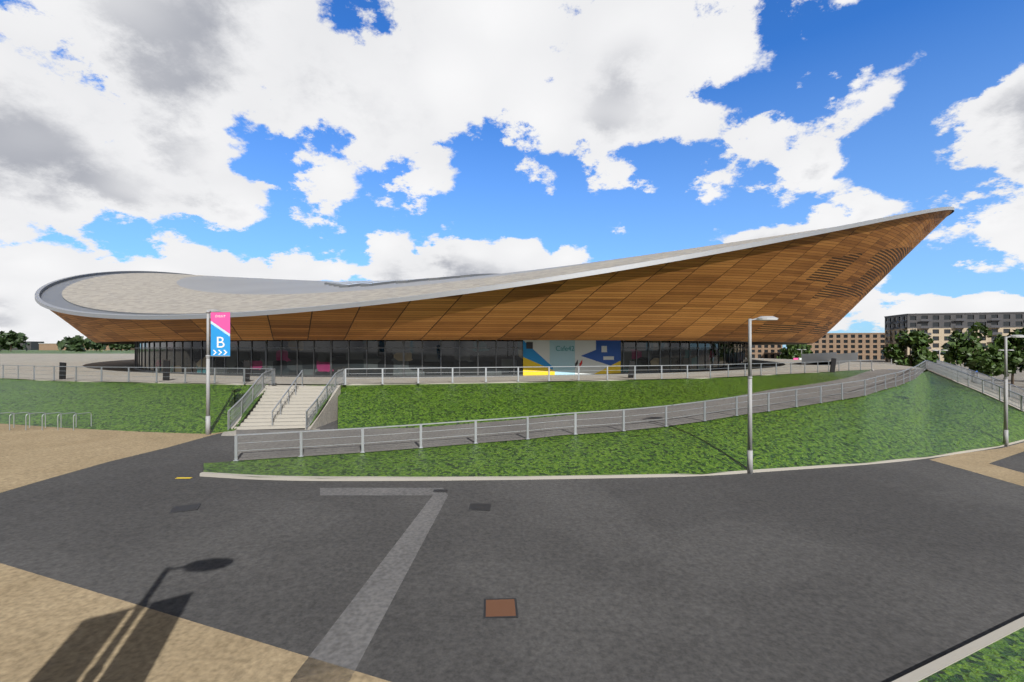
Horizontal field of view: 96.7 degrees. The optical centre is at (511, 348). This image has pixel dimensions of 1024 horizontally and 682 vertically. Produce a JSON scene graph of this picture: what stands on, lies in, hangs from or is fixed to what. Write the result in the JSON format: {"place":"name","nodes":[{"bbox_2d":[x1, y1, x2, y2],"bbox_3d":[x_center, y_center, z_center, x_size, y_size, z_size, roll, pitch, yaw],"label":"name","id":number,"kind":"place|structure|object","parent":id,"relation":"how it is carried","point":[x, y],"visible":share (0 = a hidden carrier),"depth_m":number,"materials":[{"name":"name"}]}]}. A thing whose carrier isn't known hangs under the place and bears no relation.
{"place":"outdoors","nodes":[
{"label":"outdoors","id":0,"kind":"place"},
{"bbox_2d":[0,354,134,364],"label":"forecourt","id":1,"kind":"structure","parent":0,"point":[11,359],"depth_m":103.77,"materials":[{"name":"concrete"}]},
{"bbox_2d":[0,350,134,353],"bbox_3d":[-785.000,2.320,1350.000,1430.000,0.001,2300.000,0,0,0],"label":"wall","id":2,"kind":"structure","parent":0,"point":[67,352],"depth_m":255.07,"materials":[{"name":"grey concrete"}]},
{"bbox_2d":[0,345,16,350],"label":"tree","id":3,"kind":"object","parent":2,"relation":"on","point":[4,348],"visible":0.29,"depth_m":402.72,"materials":[{"name":"green plant"}]},
{"bbox_2d":[0,330,29,351],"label":"tree","id":4,"kind":"object","parent":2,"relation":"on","point":[10,339],"visible":1,"depth_m":330.04,"materials":[{"name":"green plant"}]},
{"bbox_2d":[2,341,134,349],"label":"buildings","id":5,"kind":"structure","parent":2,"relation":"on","point":[35,345],"depth_m":552.43,"materials":[{"name":"brown brick"}]},
{"bbox_2d":[56,335,90,351],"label":"tree","id":6,"kind":"object","parent":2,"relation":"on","point":[76,343],"visible":0.99,"depth_m":313.67,"materials":[{"name":"green plant"}]},
{"bbox_2d":[89,340,110,350],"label":"tree","id":7,"kind":"object","parent":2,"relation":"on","point":[97,346],"visible":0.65,"depth_m":336.34,"materials":[{"name":"green plant"}]},
{"bbox_2d":[109,344,130,350],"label":"tree","id":8,"kind":"object","parent":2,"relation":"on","point":[117,346],"visible":0.52,"depth_m":401.64,"materials":[{"name":"green plant"}]},
{"bbox_2d":[124,344,134,349],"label":"tree","id":9,"kind":"object","parent":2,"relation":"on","point":[130,345],"visible":0.12,"depth_m":399.28,"materials":[{"name":"green plant"}]},
{"bbox_2d":[0,378,233,433],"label":"bank","id":10,"kind":"structure","parent":0,"point":[159,407],"depth_m":26.28,"materials":[{"name":"green plant"}]},
{"bbox_2d":[0,563,389,681],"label":"paved area","id":11,"kind":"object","parent":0,"point":[52,630],"depth_m":6.82,"materials":[{"name":"stone"}]},
{"bbox_2d":[234,384,267,429],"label":"bank","id":12,"kind":"structure","parent":0,"point":[240,391],"depth_m":27.11,"materials":[{"name":"green plant"}]},
{"bbox_2d":[177,248,690,293],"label":"roof membrane","id":13,"kind":"object","parent":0,"point":[228,285],"visible":0.21,"depth_m":58.37,"materials":[{"name":"grey metal"}]},
{"bbox_2d":[62,227,831,313],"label":"roof","id":14,"kind":"structure","parent":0,"point":[162,293],"depth_m":43.42,"materials":[{"name":"grey metal"}]},
{"bbox_2d":[0,358,919,383],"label":"concourse","id":15,"kind":"structure","parent":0,"point":[116,372],"depth_m":38.57,"materials":[{"name":"concrete"}]},
{"bbox_2d":[3,365,272,384],"bbox_3d":[-35.105,1.790,34.231,41.413,1.024,1.491,0,0,17],"label":"railing","id":16,"kind":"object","parent":15,"relation":"on","point":[156,376],"visible":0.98,"depth_m":31.27,"materials":[{"name":"grey"}]},
{"bbox_2d":[1,369,871,385],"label":"concourse edge","id":17,"kind":"object","parent":15,"relation":"on","point":[397,383],"visible":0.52,"depth_m":31.21,"materials":[{"name":"grey concrete"}]},
{"bbox_2d":[135,340,747,376],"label":"glazing frames","id":18,"kind":"structure","parent":15,"relation":"on","point":[366,347],"depth_m":38.02,"materials":[{"name":"black metal"}]},
{"bbox_2d":[137,340,747,375],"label":"glazing","id":19,"kind":"structure","parent":15,"relation":"on","point":[431,358],"depth_m":37.20,"materials":[{"name":"grey glass"}]},
{"bbox_2d":[98,340,811,344],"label":"soffit","id":20,"kind":"structure","parent":19,"relation":"on","point":[753,343],"depth_m":63.31,"materials":[{"name":"brown"}]},
{"bbox_2d":[50,210,951,342],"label":"timber cladding","id":21,"kind":"object","parent":20,"relation":"on","point":[812,289],"visible":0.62,"depth_m":34.57,"materials":[{"name":"brown wood"}]},
{"bbox_2d":[35,207,953,319],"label":"roof edge","id":22,"kind":"object","parent":21,"relation":"on","point":[145,316],"visible":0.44,"depth_m":32.36,"materials":[{"name":"grey metal"}]},
{"bbox_2d":[40,273,143,314],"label":"roof gutter","id":23,"kind":"object","parent":22,"relation":"on","point":[51,295],"visible":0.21,"depth_m":52.98,"materials":[{"name":"grey metal"}]},
{"bbox_2d":[324,274,492,287],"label":"rooflights","id":24,"kind":"object","parent":22,"relation":"on","point":[340,284],"visible":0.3,"depth_m":57.24,"materials":[{"name":"white glass"}]},
{"bbox_2d":[523,340,620,375],"bbox_3d":[5.401,0.710,39.246,9.509,3.080,0.253,0,0,-21],"label":"entrance mural","id":25,"kind":"object","parent":19,"relation":"attached to","point":[602,354],"visible":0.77,"depth_m":39.01},
{"bbox_2d":[556,346,573,350],"bbox_3d":[4.530,0.007,38.780,1.725,0.434,0.001,0,0,-20],"label":"sign lettering","id":26,"kind":"object","parent":25,"relation":"attached to","point":[565,348],"visible":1,"depth_m":38.81},
{"bbox_2d":[59,358,835,381],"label":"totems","id":27,"kind":"object","parent":15,"relation":"on","point":[166,371],"visible":0.64,"depth_m":33.76,"materials":[{"name":"black"}]},
{"bbox_2d":[344,360,871,384],"bbox_3d":[14.986,1.790,37.569,54.061,1.024,3.693,0,0,-23],"label":"railing","id":28,"kind":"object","parent":15,"relation":"on","point":[607,374],"visible":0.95,"depth_m":33.03,"materials":[{"name":"grey metal"}]},
{"bbox_2d":[802,352,857,364],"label":"low concrete wall","id":29,"kind":"structure","parent":15,"relation":"on","point":[812,358],"depth_m":74.03,"materials":[{"name":"grey concrete"}]},
{"bbox_2d":[0,402,1023,681],"bbox_3d":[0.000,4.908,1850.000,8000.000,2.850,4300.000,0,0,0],"label":"asphalt road","id":30,"kind":"structure","parent":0,"point":[882,572],"depth_m":9.84,"materials":[{"name":"grey asphalt"}]},
{"bbox_2d":[0,424,222,492],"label":"gravel","id":31,"kind":"structure","parent":30,"relation":"on","point":[31,455],"depth_m":18.79,"materials":[{"name":"stone"}]},
{"bbox_2d":[0,412,91,429],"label":"bicycle racks","id":32,"kind":"object","parent":31,"relation":"on","point":[13,413],"visible":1,"depth_m":22.42,"materials":[{"name":"grey"}]},
{"bbox_2d":[205,309,220,434],"bbox_3d":[-14.727,1.125,22.547,1.755,6.150,0.848,0,0,42],"label":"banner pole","id":33,"kind":"object","parent":31,"relation":"on","point":[207,429],"visible":0.94,"depth_m":22.17,"materials":[{"name":"grey metal"}]},
{"bbox_2d":[211,312,229,355],"bbox_3d":[-14.255,-0.700,22.251,0.920,2.160,0.012,0,0,-3],"label":"banner","id":34,"kind":"object","parent":33,"relation":"attached to","point":[220,326],"visible":1,"depth_m":22.25,"materials":[{"name":"blue fabric"}]},
{"bbox_2d":[217,337,224,347],"bbox_3d":[-14.233,-0.300,22.242,0.364,0.530,0.001,0,0,-3],"label":"letter b","id":35,"kind":"object","parent":34,"relation":"attached to","point":[218,342],"visible":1,"depth_m":22.24,"materials":[{"name":"white paint"}]},
{"bbox_2d":[175,477,191,478],"bbox_3d":[-10.898,4.301,15.107,0.500,0.001,0.140,0,0,0],"label":"yellow mark","id":36,"kind":"object","parent":30,"relation":"on","point":[183,477],"visible":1,"depth_m":15.10,"materials":[{"name":"yellow paint"}]},
{"bbox_2d":[221,429,319,435],"bbox_3d":[-12.227,4.267,23.140,5.153,0.154,1.947,0,0,-9],"label":"step apron","id":37,"kind":"object","parent":30,"relation":"on","point":[230,433],"visible":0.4,"depth_m":23.07,"materials":[{"name":"concrete"}]},
{"bbox_2d":[306,368,344,429],"bbox_3d":[-10.706,2.796,26.356,0.135,3.037,5.286,0,0,1],"label":"stair railing","id":38,"kind":"object","parent":37,"relation":"on","point":[312,412],"visible":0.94,"depth_m":25.86,"materials":[{"name":"grey metal"}]},
{"bbox_2d":[230,385,340,429],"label":"steps","id":39,"kind":"structure","parent":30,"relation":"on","point":[292,415],"depth_m":25.63,"materials":[{"name":"concrete"}]},
{"bbox_2d":[227,368,275,429],"bbox_3d":[-14.822,2.747,26.078,0.216,2.939,5.875,0,0,-6],"label":"stair railing","id":40,"kind":"object","parent":39,"relation":"on","point":[262,383],"visible":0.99,"depth_m":25.71,"materials":[{"name":"grey metal"}]},
{"bbox_2d":[272,370,303,425],"bbox_3d":[-12.747,2.798,25.969,0.120,2.936,4.167,0,0,-4],"label":"handrail","id":41,"kind":"object","parent":39,"relation":"on","point":[280,402],"visible":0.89,"depth_m":25.75,"materials":[{"name":"grey metal"}]},
{"bbox_2d":[306,384,337,424],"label":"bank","id":42,"kind":"structure","parent":39,"relation":"on","point":[320,407],"depth_m":25.95,"materials":[{"name":"green plant"}]},
{"bbox_2d":[170,489,517,617],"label":"manhole covers","id":43,"kind":"object","parent":30,"relation":"on","point":[501,608],"visible":1,"depth_m":8.25,"materials":[{"name":"brown metal"}]},
{"bbox_2d":[290,495,447,681],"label":"strip","id":44,"kind":"object","parent":30,"relation":"on","point":[346,640],"visible":1,"depth_m":7.97,"materials":[{"name":"grey concrete"}]},
{"bbox_2d":[320,488,446,494],"bbox_3d":[-4.055,4.503,14.325,4.086,0.118,0.773,0,0,-5],"label":"strip","id":45,"kind":"object","parent":30,"relation":"on","point":[376,491],"visible":1,"depth_m":14.30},
{"bbox_2d":[200,439,1023,480],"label":"kerb","id":46,"kind":"structure","parent":30,"relation":"on","point":[302,478],"depth_m":16.00,"materials":[{"name":"grey concrete"}]},
{"bbox_2d":[747,316,778,473],"bbox_3d":[9.851,1.814,17.911,1.276,6.150,0.537,0,0,0],"label":"lamp","id":47,"kind":"object","parent":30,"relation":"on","point":[749,446],"visible":1,"depth_m":17.77,"materials":[{"name":"grey metal"}]},
{"bbox_2d":[892,616,1023,681],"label":"verge kerb","id":48,"kind":"structure","parent":30,"relation":"on","point":[933,667],"depth_m":7.03,"materials":[{"name":"grey concrete"}]},
{"bbox_2d":[918,627,1023,681],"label":"verge","id":49,"kind":"structure","parent":30,"relation":"on","point":[1001,660],"depth_m":6.77,"materials":[{"name":"green plant"}]},
{"bbox_2d":[930,455,1023,485],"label":"paved path","id":50,"kind":"structure","parent":30,"relation":"on","point":[998,472],"depth_m":19.69,"materials":[{"name":"stone"}]},
{"bbox_2d":[954,442,1023,462],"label":"paved path","id":51,"kind":"structure","parent":30,"relation":"on","point":[989,456],"depth_m":22.84,"materials":[{"name":"stone"}]},
{"bbox_2d":[1003,335,1023,446],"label":"lamp","id":52,"kind":"object","parent":30,"relation":"on","point":[1005,435],"visible":1,"depth_m":25.09,"materials":[{"name":"grey metal"}]},
{"bbox_2d":[0,0,1023,347],"label":"sky","id":53,"kind":"structure","parent":0,"point":[313,140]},
{"bbox_2d":[338,370,869,428],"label":"bank","id":54,"kind":"structure","parent":0,"point":[361,406],"depth_m":28.66,"materials":[{"name":"green plant"}]},
{"bbox_2d":[204,371,1023,476],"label":"bank","id":55,"kind":"structure","parent":0,"point":[927,414],"depth_m":20.22,"materials":[{"name":"green plant"}]},
{"bbox_2d":[236,369,925,460],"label":"ramp","id":56,"kind":"structure","parent":55,"relation":"on","point":[285,450],"depth_m":22.98,"materials":[{"name":"concrete"}]},
{"bbox_2d":[233,360,925,460],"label":"ramp rail","id":57,"kind":"structure","parent":56,"relation":"on","point":[527,430],"depth_m":20.63,"materials":[{"name":"grey metal"}]},
{"bbox_2d":[752,345,782,357],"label":"block","id":58,"kind":"structure","parent":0,"point":[766,351],"depth_m":289.96,"materials":[{"name":"brown brick"}]},
{"bbox_2d":[766,358,1023,401],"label":"plaza","id":59,"kind":"structure","parent":0,"point":[1018,379],"depth_m":95.57,"materials":[{"name":"grey concrete"}]},
{"bbox_2d":[777,344,803,359],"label":"tree","id":60,"kind":"object","parent":59,"relation":"on","point":[788,351],"visible":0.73,"depth_m":148.62,"materials":[{"name":"green plant"}]},
{"bbox_2d":[793,344,812,353],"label":"tree","id":61,"kind":"object","parent":59,"relation":"on","point":[806,346],"visible":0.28,"depth_m":157.99,"materials":[{"name":"green plant"}]},
{"bbox_2d":[807,333,884,359],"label":"block","id":62,"kind":"structure","parent":59,"relation":"on","point":[867,346],"depth_m":255.36,"materials":[{"name":"brown brick"}]},
{"bbox_2d":[880,329,938,371],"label":"tree","id":63,"kind":"object","parent":59,"relation":"on","point":[916,342],"visible":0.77,"depth_m":79.03,"materials":[{"name":"green plant"}]},
{"bbox_2d":[884,312,1023,362],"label":"block","id":64,"kind":"structure","parent":59,"relation":"on","point":[938,328],"depth_m":195.60,"materials":[{"name":"brick"}]},
{"bbox_2d":[940,322,1007,381],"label":"tree","id":65,"kind":"object","parent":59,"relation":"on","point":[971,353],"visible":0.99,"depth_m":77.47,"materials":[{"name":"green plant"}]},
{"bbox_2d":[988,328,1023,383],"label":"tree","id":66,"kind":"object","parent":59,"relation":"on","point":[1015,357],"visible":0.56,"depth_m":79.19,"materials":[{"name":"green plant"}]},
{"bbox_2d":[927,369,1023,409],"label":"path","id":67,"kind":"structure","parent":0,"point":[980,388],"depth_m":35.06,"materials":[{"name":"concrete"}]},
{"bbox_2d":[926,360,1023,410],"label":"rail","id":68,"kind":"object","parent":67,"relation":"on","point":[952,374],"visible":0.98,"depth_m":36.20,"materials":[{"name":"grey metal"}]},
{"bbox_2d":[937,360,1023,401],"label":"rail","id":69,"kind":"object","parent":67,"relation":"on","point":[961,369],"visible":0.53,"depth_m":38.12,"materials":[{"name":"grey metal"}]}
]}

